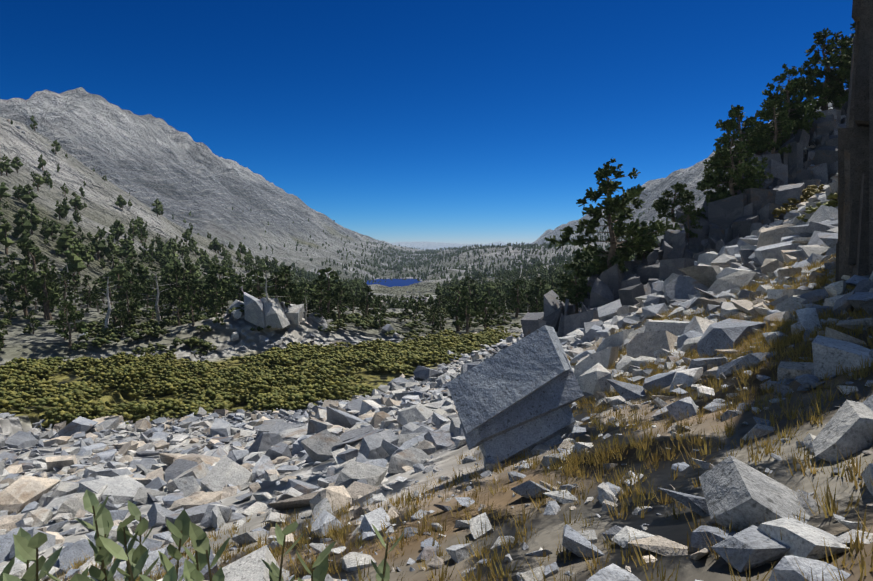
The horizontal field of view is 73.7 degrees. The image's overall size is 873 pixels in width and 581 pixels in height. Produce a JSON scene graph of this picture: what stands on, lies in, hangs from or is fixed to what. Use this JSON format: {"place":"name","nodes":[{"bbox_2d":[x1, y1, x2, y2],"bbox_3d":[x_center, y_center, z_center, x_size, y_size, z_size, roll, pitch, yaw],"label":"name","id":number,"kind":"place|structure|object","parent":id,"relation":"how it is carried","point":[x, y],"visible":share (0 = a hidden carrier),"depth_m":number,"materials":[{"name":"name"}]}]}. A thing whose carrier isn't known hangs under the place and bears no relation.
{"place":"outdoors","nodes":[
{"label":"outdoors","id":0,"kind":"place"},
{"bbox_2d":[367,279,420,286],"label":"lake water","id":1,"kind":"structure","parent":0,"point":[396,282],"depth_m":1269.87,"materials":[{"name":"blue liquid"}]},
{"bbox_2d":[0,0,854,243],"label":"sky","id":2,"kind":"structure","parent":0,"point":[445,121],"materials":[{"name":"blue"}]},
{"bbox_2d":[0,87,872,580],"bbox_3d":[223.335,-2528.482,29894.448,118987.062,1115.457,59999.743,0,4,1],"label":"terrain","id":3,"kind":"structure","parent":0,"point":[142,161],"depth_m":68.88,"materials":[{"name":"stone"}]},
{"bbox_2d":[0,489,403,580],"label":"leafy plants","id":4,"kind":"object","parent":3,"relation":"on","point":[183,528],"visible":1,"depth_m":1.51,"materials":[{"name":"green plant"}]},
{"bbox_2d":[0,115,659,311],"bbox_3d":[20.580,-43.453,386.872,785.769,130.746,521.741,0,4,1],"label":"conifers","id":5,"kind":"object","parent":3,"relation":"on","point":[78,253],"visible":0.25,"depth_m":219.34,"materials":[{"name":"green plant"}]},
{"bbox_2d":[129,192,700,285],"bbox_3d":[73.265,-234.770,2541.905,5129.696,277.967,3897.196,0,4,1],"label":"conifers","id":6,"kind":"object","parent":3,"relation":"on","point":[311,276],"visible":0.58,"depth_m":1504.11,"materials":[{"name":"green plant"}]},
{"bbox_2d":[0,184,837,427],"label":"willow shrubs","id":7,"kind":"object","parent":3,"relation":"on","point":[243,382],"visible":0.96,"depth_m":58.06,"materials":[{"name":"green plant"}]},
{"bbox_2d":[0,22,855,350],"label":"conifers","id":8,"kind":"object","parent":3,"relation":"on","point":[750,136],"visible":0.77,"depth_m":65.41,"materials":[{"name":"green plant"}]},
{"bbox_2d":[0,0,872,580],"bbox_3d":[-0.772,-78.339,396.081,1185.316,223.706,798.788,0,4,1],"label":"talus rocks","id":9,"kind":"object","parent":3,"relation":"on","point":[518,396],"visible":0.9,"depth_m":9.73,"materials":[{"name":"stone"}]},
{"bbox_2d":[21,244,872,580],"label":"dry grass tufts","id":10,"kind":"object","parent":3,"relation":"on","point":[341,532],"visible":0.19,"depth_m":4.83,"materials":[{"name":"brown plant"}]}
]}

